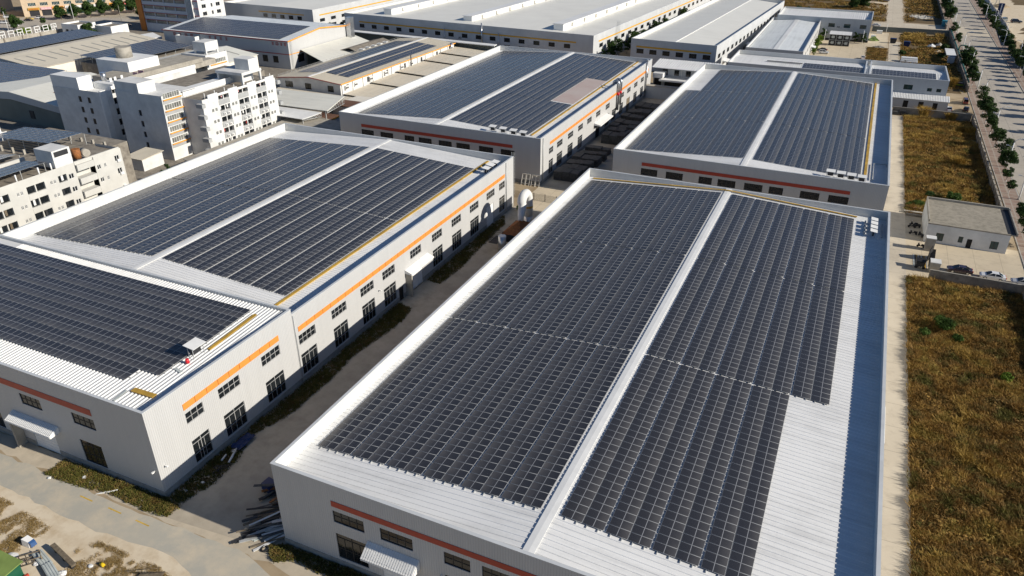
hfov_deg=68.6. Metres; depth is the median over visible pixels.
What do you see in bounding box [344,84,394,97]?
lean to
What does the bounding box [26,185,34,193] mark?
window
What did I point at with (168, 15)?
window
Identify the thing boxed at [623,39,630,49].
tree
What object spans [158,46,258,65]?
shed
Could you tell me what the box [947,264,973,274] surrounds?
parked car
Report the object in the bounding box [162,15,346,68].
gabled factory
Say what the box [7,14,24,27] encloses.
tree
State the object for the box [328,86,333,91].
window
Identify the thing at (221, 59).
window
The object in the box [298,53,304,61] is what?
window
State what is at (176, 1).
window
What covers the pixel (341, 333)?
window
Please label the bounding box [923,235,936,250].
gate pillar
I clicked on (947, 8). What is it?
tree
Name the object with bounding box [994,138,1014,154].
street tree
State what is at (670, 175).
window
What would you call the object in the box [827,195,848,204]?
window
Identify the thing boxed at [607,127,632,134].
board stack
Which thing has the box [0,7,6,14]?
tree
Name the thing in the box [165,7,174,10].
window
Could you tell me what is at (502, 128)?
inverter stand
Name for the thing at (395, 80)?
lean to
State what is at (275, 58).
window
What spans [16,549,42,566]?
timber frame
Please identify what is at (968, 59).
tree
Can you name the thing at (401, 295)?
doorway
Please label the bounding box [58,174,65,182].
window
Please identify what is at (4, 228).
window
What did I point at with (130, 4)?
tree
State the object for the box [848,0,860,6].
tree
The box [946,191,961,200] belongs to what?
bush
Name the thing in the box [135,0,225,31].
office block
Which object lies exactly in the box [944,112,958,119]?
tussock
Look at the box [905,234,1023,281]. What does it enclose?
yard
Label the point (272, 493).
scrap pile
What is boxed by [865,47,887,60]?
dry tufts
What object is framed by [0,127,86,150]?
solar array
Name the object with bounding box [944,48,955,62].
guard booth
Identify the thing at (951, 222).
guard house
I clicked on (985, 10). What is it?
street tree
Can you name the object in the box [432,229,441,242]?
window
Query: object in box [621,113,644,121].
board stack
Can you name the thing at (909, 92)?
long low hall
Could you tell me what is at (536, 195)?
fence
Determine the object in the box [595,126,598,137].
doorway
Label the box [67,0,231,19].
street
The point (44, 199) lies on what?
window
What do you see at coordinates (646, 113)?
board stack
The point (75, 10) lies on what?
tree
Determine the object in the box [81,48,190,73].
workshop block
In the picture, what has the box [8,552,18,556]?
sack
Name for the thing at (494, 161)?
inverter stand
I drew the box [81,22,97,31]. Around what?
tree
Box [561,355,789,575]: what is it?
solar array
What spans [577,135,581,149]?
window
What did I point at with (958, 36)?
street tree
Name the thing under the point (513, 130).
inverter stand
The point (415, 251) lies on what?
window
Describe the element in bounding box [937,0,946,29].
boundary wall
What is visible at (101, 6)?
tree
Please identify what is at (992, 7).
boundary wall
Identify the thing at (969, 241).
door
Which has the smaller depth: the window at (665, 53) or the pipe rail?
the pipe rail
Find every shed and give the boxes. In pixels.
[0,32,164,71]
[0,71,95,129]
[130,147,164,171]
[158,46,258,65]
[316,112,339,120]
[341,38,389,52]
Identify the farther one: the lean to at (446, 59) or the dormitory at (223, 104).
the lean to at (446, 59)
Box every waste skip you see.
[890,38,896,42]
[904,41,910,45]
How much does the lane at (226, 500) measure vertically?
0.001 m
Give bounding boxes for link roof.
[277,87,351,110]
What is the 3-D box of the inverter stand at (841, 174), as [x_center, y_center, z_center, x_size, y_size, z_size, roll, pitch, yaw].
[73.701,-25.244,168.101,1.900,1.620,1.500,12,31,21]
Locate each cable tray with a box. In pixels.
[113,390,127,400]
[131,387,156,397]
[208,314,256,349]
[274,161,488,305]
[531,62,637,134]
[593,178,856,216]
[864,83,876,174]
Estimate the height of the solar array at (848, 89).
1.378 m
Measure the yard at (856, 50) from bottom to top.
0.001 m
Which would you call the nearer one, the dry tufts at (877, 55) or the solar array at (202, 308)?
the solar array at (202, 308)
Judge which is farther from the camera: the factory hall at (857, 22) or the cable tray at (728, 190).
the factory hall at (857, 22)
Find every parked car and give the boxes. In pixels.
[818,49,828,53]
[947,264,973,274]
[962,97,968,103]
[962,106,969,111]
[979,271,1006,280]
[1010,19,1022,22]
[1010,277,1023,284]
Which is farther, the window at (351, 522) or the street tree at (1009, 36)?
the street tree at (1009, 36)
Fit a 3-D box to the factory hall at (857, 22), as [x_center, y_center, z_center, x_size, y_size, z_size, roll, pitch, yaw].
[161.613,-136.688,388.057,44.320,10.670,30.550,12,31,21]
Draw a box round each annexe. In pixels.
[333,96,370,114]
[652,58,720,86]
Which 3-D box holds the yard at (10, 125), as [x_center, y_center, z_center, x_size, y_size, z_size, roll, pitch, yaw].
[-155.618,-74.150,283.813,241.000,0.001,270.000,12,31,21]
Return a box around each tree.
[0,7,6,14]
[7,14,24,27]
[39,17,45,24]
[52,5,66,18]
[67,3,83,16]
[80,0,97,15]
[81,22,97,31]
[95,0,111,15]
[110,0,125,14]
[124,0,136,11]
[606,40,616,54]
[614,38,623,55]
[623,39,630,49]
[628,30,638,42]
[650,21,661,28]
[679,8,687,14]
[816,34,823,43]
[819,28,827,36]
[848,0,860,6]
[853,32,858,42]
[858,0,870,6]
[861,33,866,42]
[941,7,951,17]
[943,1,955,10]
[945,6,957,20]
[951,22,960,31]
[954,32,962,45]
[958,50,979,67]
[959,45,977,58]
[966,64,978,78]
[966,70,980,85]
[975,85,990,99]
[977,95,993,112]
[978,0,984,9]
[979,101,999,123]
[980,2,989,11]
[982,8,991,14]
[985,114,998,133]
[987,11,995,18]
[989,17,997,26]
[989,128,1006,147]
[992,21,1001,33]
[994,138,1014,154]
[996,24,1006,36]
[997,150,1018,168]
[998,29,1009,35]
[1000,32,1014,47]
[1002,167,1014,182]
[1004,39,1016,52]
[1006,179,1017,192]
[1007,44,1016,57]
[1011,48,1020,62]
[1013,50,1023,67]
[1015,56,1023,70]
[1016,202,1023,215]
[1016,205,1023,231]
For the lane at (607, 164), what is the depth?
211.84 m
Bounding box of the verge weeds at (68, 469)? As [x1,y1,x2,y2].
[44,458,180,516]
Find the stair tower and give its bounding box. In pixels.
[181,39,228,72]
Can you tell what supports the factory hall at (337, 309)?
on the ground at (954, 104)
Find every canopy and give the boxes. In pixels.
[141,32,161,38]
[276,89,344,123]
[354,30,496,50]
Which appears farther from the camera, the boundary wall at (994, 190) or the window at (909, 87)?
the window at (909, 87)
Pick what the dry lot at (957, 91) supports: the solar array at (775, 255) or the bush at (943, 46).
the bush at (943, 46)
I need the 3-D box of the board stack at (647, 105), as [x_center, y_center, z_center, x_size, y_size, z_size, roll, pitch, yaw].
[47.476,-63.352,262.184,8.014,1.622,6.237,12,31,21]
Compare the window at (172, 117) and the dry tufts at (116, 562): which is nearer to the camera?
the dry tufts at (116, 562)
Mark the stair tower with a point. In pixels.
(204, 48)
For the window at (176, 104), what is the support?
in the dormitory at (223, 104)
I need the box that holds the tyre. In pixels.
[260,545,268,551]
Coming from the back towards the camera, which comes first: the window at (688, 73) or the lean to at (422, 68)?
the lean to at (422, 68)
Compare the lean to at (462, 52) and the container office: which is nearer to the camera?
the lean to at (462, 52)
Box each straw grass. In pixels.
[900,31,948,43]
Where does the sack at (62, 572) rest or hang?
on the sand at (68, 537)
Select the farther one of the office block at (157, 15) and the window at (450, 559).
the office block at (157, 15)
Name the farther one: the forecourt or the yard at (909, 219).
the yard at (909, 219)
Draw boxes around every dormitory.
[0,138,128,233]
[49,45,215,141]
[113,56,284,160]
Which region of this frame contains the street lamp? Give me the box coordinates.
[1017,175,1023,199]
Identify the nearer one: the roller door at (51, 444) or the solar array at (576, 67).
the roller door at (51, 444)
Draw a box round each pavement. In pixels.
[940,0,1023,260]
[970,0,1023,89]
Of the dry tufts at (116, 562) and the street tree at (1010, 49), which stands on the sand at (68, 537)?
the dry tufts at (116, 562)
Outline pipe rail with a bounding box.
[872,163,886,179]
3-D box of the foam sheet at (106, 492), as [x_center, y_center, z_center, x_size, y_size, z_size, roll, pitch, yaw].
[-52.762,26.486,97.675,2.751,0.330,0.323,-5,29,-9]
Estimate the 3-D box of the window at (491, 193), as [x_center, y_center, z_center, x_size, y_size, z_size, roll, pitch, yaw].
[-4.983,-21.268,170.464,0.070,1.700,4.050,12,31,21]
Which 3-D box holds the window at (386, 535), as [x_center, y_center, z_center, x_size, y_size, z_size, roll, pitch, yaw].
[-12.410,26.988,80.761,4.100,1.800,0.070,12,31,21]
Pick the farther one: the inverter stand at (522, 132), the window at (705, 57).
the window at (705, 57)
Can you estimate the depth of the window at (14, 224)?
154.85 m
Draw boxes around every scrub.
[902,33,960,90]
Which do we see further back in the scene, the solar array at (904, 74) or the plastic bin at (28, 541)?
the solar array at (904, 74)
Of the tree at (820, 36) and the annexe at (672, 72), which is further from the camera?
the tree at (820, 36)
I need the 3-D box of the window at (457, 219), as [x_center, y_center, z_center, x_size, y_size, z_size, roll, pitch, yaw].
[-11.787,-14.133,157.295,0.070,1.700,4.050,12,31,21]
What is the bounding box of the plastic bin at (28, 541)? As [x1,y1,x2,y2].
[21,535,36,547]
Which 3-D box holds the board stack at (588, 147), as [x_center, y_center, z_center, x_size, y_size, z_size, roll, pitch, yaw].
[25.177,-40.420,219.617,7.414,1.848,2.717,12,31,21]
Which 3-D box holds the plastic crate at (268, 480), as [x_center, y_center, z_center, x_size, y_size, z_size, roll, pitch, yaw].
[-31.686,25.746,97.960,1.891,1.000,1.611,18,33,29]
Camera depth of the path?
116.65 m
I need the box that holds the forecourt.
[0,432,362,575]
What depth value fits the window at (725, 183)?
175.77 m
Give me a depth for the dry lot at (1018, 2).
494.00 m
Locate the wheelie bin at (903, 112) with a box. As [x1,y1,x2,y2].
[892,110,905,115]
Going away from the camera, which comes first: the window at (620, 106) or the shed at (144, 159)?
the shed at (144, 159)
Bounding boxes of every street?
[0,15,136,37]
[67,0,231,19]
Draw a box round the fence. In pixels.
[513,190,556,202]
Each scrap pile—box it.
[212,464,230,477]
[231,510,284,551]
[242,502,280,521]
[253,484,278,505]
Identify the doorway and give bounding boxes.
[399,286,403,299]
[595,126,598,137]
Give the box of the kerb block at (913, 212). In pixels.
[903,209,922,214]
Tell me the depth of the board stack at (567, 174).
198.82 m
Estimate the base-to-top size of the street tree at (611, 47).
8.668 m
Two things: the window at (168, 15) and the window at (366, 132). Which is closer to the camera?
the window at (366, 132)
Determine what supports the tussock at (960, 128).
on the meadow at (950, 168)
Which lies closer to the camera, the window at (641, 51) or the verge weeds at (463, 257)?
the verge weeds at (463, 257)
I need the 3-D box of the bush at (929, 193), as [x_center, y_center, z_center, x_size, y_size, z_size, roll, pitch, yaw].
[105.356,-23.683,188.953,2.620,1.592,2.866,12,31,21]
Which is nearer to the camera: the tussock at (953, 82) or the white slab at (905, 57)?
the tussock at (953, 82)
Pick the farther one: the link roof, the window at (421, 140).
the link roof
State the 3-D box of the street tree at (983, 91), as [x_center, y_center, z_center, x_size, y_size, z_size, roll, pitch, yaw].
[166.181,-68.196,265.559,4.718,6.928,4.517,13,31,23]
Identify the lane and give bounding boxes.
[151,206,541,549]
[532,186,564,210]
[541,98,664,188]
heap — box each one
[868,36,878,40]
[910,15,934,18]
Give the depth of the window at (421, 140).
205.39 m
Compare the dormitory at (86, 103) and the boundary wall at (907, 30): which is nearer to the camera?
the dormitory at (86, 103)
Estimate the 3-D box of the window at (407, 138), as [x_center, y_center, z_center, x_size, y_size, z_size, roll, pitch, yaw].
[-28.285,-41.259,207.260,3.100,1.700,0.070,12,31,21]
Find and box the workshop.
[276,36,455,95]
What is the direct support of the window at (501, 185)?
in the factory hall at (337, 309)
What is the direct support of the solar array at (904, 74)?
on the long low hall
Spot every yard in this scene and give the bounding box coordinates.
[0,21,332,180]
[810,32,888,60]
[905,215,922,235]
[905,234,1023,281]
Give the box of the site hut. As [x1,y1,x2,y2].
[0,550,28,575]
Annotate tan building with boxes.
[0,0,13,11]
[20,0,134,16]
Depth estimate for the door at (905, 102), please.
263.08 m
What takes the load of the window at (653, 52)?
in the factory hall at (723, 32)
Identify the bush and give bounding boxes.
[15,27,30,33]
[41,25,50,29]
[898,50,906,54]
[912,199,924,205]
[918,327,930,334]
[924,191,934,196]
[933,314,956,329]
[937,52,946,57]
[940,43,949,48]
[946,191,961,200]
[952,333,963,342]
[1000,372,1013,383]
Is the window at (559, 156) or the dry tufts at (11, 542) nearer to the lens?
the dry tufts at (11, 542)
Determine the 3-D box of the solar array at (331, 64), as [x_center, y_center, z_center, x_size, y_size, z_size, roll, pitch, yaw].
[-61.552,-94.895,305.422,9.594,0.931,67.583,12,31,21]
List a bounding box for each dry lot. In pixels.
[784,0,887,21]
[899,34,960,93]
[905,0,942,24]
[1011,0,1023,4]
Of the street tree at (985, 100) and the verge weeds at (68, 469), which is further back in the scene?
the street tree at (985, 100)
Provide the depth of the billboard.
431.60 m
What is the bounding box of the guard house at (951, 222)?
[922,196,1018,253]
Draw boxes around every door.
[35,434,60,453]
[383,569,398,575]
[412,268,422,288]
[486,203,492,226]
[626,97,628,111]
[902,100,907,106]
[965,239,971,247]
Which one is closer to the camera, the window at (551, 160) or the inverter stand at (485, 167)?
the inverter stand at (485, 167)
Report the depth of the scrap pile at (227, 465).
101.27 m
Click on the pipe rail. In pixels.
(873, 168)
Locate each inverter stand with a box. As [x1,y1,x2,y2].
[182,337,205,358]
[482,165,490,173]
[487,163,494,169]
[488,124,496,130]
[491,159,499,167]
[498,126,506,131]
[509,128,516,134]
[519,130,526,135]
[826,168,835,176]
[837,170,845,177]
[847,172,856,179]
[858,174,866,181]
[870,228,877,236]
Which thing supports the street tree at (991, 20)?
on the pavement at (1008, 59)
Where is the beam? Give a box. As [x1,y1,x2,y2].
[50,543,76,566]
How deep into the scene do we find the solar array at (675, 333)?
110.76 m
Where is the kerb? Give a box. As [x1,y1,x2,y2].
[947,1,1023,264]
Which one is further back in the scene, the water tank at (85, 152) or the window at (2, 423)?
the water tank at (85, 152)
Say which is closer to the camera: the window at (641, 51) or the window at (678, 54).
the window at (678, 54)
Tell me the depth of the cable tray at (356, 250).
139.90 m
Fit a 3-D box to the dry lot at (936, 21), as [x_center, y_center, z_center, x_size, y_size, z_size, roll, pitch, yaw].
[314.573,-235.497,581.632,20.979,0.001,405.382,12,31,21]
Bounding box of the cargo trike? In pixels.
[914,257,925,268]
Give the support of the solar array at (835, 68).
on the long low hall
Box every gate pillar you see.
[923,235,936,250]
[928,258,941,272]
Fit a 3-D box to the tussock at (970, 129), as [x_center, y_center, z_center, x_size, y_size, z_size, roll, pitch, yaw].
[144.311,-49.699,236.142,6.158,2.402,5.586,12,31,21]
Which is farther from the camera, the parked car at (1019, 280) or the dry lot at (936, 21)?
the dry lot at (936, 21)
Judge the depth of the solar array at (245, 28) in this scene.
333.48 m
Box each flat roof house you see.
[61,20,95,31]
[94,22,128,35]
[175,34,199,49]
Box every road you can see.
[0,453,269,575]
[873,0,990,37]
[888,41,899,61]
[952,0,1023,202]
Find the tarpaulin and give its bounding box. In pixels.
[231,433,254,449]
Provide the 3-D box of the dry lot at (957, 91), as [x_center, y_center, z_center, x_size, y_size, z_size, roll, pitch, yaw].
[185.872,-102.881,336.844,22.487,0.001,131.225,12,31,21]
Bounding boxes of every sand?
[0,485,190,575]
[859,1,888,8]
[991,0,1023,45]
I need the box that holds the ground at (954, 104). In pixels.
[0,0,1023,575]
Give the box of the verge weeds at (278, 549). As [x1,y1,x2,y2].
[267,542,369,575]
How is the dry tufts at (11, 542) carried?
on the sand at (68, 537)
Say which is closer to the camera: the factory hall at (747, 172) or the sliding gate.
the sliding gate
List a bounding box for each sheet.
[32,549,51,565]
[41,561,59,575]
[97,489,117,493]
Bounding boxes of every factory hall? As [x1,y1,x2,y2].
[0,234,302,496]
[1,123,514,382]
[224,0,401,23]
[270,168,890,575]
[339,45,651,185]
[344,0,709,54]
[612,63,892,210]
[630,0,784,70]
[745,17,820,54]
[777,6,873,42]
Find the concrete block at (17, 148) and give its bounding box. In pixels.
[0,128,136,195]
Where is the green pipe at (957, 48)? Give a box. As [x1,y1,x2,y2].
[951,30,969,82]
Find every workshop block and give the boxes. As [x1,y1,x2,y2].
[0,36,94,54]
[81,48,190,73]
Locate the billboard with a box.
[996,3,1004,16]
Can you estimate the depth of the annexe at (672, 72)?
283.28 m
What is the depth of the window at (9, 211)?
153.49 m
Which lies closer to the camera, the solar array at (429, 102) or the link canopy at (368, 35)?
the solar array at (429, 102)
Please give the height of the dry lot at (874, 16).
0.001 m
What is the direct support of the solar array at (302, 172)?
on the factory hall at (337, 309)
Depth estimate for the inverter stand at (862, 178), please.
166.46 m
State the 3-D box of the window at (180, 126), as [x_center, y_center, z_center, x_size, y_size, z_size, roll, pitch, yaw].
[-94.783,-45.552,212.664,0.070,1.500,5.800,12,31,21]
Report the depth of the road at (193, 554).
92.88 m
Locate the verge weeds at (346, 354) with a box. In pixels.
[166,302,410,503]
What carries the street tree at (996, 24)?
on the pavement at (1008, 59)
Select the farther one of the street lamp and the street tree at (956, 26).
the street tree at (956, 26)
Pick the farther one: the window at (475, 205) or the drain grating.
the window at (475, 205)
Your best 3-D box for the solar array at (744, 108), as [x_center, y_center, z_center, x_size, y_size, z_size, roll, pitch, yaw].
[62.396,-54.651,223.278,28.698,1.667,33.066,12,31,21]
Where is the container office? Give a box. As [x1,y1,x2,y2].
[828,31,851,46]
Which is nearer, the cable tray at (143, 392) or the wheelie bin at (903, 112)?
the cable tray at (143, 392)
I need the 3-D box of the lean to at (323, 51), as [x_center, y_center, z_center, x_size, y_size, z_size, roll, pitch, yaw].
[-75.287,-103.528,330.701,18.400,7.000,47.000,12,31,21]
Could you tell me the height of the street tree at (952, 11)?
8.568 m
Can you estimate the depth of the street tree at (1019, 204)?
174.91 m
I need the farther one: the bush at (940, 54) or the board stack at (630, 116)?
the bush at (940, 54)
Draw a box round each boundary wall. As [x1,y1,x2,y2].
[872,26,949,35]
[892,106,971,120]
[905,213,921,217]
[929,269,1023,294]
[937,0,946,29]
[949,31,969,92]
[971,115,1003,206]
[985,0,1009,30]
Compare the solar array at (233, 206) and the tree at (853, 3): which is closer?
the solar array at (233, 206)
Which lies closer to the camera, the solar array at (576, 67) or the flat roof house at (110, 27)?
the solar array at (576, 67)
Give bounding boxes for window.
[0,195,8,203]
[0,225,7,233]
[0,413,5,426]
[3,208,13,216]
[8,221,17,229]
[19,393,41,409]
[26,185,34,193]
[29,110,35,118]
[30,199,38,207]
[35,182,44,190]
[35,212,42,219]
[40,195,48,203]
[44,208,52,215]
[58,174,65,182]
[63,187,69,194]
[66,200,73,207]
[71,412,96,430]
[80,439,107,467]
[154,6,163,9]
[162,90,178,98]
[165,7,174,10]
[165,101,181,109]
[166,14,175,17]
[167,112,183,121]
[170,122,185,131]
[172,133,187,142]
[174,0,184,3]
[176,8,185,11]
[185,402,203,423]
[192,429,212,462]
[215,56,225,62]
[218,375,239,398]
[222,115,229,121]
[224,401,247,436]
[239,97,246,103]
[261,345,279,366]
[262,54,267,61]
[266,370,285,402]
[273,56,278,62]
[285,81,292,86]
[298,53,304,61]
[298,325,314,344]
[301,344,318,374]
[305,83,311,89]
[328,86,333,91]
[331,301,345,319]
[333,511,363,531]
[334,319,348,347]
[336,533,368,567]
[360,280,372,296]
[362,129,373,135]
[362,298,375,324]
[380,132,392,138]
[380,528,412,550]
[382,264,393,279]
[384,281,396,306]
[405,135,413,141]
[410,245,420,258]
[419,137,431,143]
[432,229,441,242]
[433,244,442,266]
[439,140,451,146]
[444,552,469,571]
[452,214,460,226]
[452,229,460,250]
[456,143,469,149]
[470,201,477,212]
[470,216,478,235]
[479,146,492,152]
[482,566,508,575]
[487,189,493,199]
[499,181,503,190]
[499,195,503,212]
[501,149,514,155]
[548,158,552,173]
[556,151,561,166]
[567,143,571,157]
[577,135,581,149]
[611,108,615,121]
[619,102,622,114]
[636,48,643,53]
[641,168,657,176]
[649,50,656,54]
[662,51,669,55]
[666,172,682,180]
[674,70,679,75]
[675,52,682,57]
[686,71,690,76]
[689,53,696,58]
[698,176,711,184]
[702,55,709,59]
[717,179,735,187]
[744,183,762,191]
[768,186,782,194]
[799,191,819,199]
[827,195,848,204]
[903,84,912,89]
[936,233,943,240]
[989,241,998,249]
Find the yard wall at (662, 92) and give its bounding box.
[644,84,678,99]
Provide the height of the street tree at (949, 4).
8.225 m
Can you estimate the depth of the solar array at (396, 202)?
164.53 m
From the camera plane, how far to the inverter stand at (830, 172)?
168.64 m
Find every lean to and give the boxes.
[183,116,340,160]
[301,35,368,64]
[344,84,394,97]
[371,73,421,87]
[396,61,450,76]
[424,54,467,64]
[440,47,484,57]
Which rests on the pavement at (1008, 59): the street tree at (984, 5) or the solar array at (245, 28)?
the street tree at (984, 5)
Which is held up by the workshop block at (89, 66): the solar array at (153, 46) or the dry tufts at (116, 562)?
the solar array at (153, 46)
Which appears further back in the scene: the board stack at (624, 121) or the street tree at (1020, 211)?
the board stack at (624, 121)
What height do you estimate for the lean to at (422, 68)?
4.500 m
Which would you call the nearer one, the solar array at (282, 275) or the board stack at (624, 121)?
the solar array at (282, 275)
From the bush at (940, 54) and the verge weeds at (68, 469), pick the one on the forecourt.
the verge weeds at (68, 469)
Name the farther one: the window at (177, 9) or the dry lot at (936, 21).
the dry lot at (936, 21)
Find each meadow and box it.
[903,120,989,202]
[906,277,1023,574]
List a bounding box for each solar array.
[0,29,104,52]
[0,62,66,82]
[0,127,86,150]
[0,154,19,158]
[0,161,46,179]
[0,243,249,326]
[0,264,225,343]
[0,286,189,364]
[0,311,172,378]
[34,178,278,255]
[81,39,191,62]
[163,194,395,295]
[170,17,309,38]
[172,138,368,191]
[289,148,473,219]
[299,41,410,71]
[318,317,630,509]
[327,42,434,76]
[359,88,493,117]
[418,67,534,90]
[450,92,570,134]
[452,236,684,349]
[467,51,567,69]
[503,71,585,100]
[535,180,721,254]
[543,53,633,80]
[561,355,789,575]
[626,116,762,157]
[648,258,843,405]
[660,90,778,121]
[699,194,853,290]
[702,70,791,93]
[754,123,864,178]
[773,95,868,137]
[787,73,872,106]
[803,63,862,72]
[872,69,935,78]
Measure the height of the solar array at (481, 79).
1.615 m
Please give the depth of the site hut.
84.88 m
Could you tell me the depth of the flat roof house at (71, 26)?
384.43 m
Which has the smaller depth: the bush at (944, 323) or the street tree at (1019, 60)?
the bush at (944, 323)
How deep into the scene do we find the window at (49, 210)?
161.27 m
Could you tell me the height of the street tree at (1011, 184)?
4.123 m
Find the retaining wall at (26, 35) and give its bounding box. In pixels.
[0,23,62,42]
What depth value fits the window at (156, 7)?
391.00 m
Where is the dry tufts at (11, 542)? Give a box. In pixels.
[0,497,51,553]
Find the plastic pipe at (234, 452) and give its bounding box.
[228,448,236,462]
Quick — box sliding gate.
[926,246,935,266]
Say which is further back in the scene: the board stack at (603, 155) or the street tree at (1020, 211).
the board stack at (603, 155)
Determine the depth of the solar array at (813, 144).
185.09 m
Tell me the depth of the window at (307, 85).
271.50 m
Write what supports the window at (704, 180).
in the factory hall at (747, 172)
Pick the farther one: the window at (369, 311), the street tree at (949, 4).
the street tree at (949, 4)
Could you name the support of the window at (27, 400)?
in the factory hall at (192, 418)
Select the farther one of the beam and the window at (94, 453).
the window at (94, 453)
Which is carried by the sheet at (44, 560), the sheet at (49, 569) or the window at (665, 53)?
the sheet at (49, 569)
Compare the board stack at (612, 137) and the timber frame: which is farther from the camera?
the board stack at (612, 137)
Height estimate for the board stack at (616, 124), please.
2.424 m
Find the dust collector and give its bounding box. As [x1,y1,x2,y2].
[488,189,532,251]
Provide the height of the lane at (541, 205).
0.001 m
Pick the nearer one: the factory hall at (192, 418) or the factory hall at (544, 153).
the factory hall at (192, 418)
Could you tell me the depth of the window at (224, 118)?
219.44 m
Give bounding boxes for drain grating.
[913,254,926,267]
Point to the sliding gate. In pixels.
(932, 252)
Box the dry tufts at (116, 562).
[65,540,168,575]
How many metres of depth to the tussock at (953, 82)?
289.71 m
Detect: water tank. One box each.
[70,148,81,158]
[80,148,90,156]
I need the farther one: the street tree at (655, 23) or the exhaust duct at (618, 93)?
the street tree at (655, 23)
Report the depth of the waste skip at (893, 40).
368.27 m
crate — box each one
[261,477,274,492]
[871,30,882,36]
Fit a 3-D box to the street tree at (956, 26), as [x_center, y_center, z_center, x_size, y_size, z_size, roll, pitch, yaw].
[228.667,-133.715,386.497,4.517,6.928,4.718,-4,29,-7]
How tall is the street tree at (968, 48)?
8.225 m
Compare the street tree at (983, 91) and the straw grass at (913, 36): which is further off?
the straw grass at (913, 36)
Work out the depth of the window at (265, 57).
321.12 m
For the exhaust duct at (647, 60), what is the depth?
272.11 m
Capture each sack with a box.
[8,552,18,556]
[58,570,66,575]
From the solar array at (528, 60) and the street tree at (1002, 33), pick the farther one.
the street tree at (1002, 33)
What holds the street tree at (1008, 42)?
on the pavement at (1008, 59)
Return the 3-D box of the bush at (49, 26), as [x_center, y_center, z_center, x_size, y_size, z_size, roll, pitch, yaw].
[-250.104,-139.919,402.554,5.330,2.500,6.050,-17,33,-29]
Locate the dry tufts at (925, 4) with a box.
[902,0,941,21]
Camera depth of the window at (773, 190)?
171.74 m
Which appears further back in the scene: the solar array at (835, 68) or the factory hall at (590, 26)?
the factory hall at (590, 26)
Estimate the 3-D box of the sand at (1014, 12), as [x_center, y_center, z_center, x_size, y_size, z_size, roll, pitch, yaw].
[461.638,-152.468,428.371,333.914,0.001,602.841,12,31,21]
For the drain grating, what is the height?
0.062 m
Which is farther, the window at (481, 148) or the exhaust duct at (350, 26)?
the exhaust duct at (350, 26)
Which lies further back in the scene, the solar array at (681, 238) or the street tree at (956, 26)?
the street tree at (956, 26)
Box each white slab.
[901,56,917,59]
[901,59,917,61]
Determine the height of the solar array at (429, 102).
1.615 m
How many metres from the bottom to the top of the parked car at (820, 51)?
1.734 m
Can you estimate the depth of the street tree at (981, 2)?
458.66 m
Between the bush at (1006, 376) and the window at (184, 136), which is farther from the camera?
the window at (184, 136)
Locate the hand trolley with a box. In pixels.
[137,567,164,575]
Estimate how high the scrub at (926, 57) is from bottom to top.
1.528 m
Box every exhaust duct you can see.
[345,16,354,37]
[612,80,619,109]
[615,78,622,104]
[644,59,648,95]
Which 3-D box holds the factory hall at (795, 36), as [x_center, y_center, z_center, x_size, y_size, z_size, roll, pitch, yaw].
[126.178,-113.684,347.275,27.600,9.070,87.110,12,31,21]
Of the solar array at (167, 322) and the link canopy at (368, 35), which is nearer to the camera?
the solar array at (167, 322)
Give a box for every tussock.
[914,104,934,115]
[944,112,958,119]
[948,154,969,165]
[949,76,962,86]
[955,125,965,132]
[963,125,981,133]
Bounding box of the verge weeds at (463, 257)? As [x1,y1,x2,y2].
[428,215,504,283]
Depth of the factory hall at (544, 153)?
212.07 m
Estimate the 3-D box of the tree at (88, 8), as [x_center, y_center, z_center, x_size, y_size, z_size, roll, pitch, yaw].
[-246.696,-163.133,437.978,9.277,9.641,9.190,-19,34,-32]
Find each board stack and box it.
[553,167,581,182]
[560,163,587,174]
[566,159,593,168]
[572,152,601,166]
[579,150,607,161]
[585,144,611,155]
[601,131,627,144]
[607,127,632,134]
[609,122,636,129]
[614,118,640,125]
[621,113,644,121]
[627,108,651,117]
[634,101,660,111]
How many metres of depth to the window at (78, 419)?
97.49 m
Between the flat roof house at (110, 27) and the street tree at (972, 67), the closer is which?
the street tree at (972, 67)
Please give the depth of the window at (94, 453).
100.17 m
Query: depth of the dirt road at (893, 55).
349.45 m
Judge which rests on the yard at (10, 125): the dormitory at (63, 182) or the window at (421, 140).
the dormitory at (63, 182)
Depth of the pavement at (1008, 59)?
359.39 m
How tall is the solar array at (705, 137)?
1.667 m
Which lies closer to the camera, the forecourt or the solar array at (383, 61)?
the forecourt
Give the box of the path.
[881,115,910,575]
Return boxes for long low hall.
[727,50,949,110]

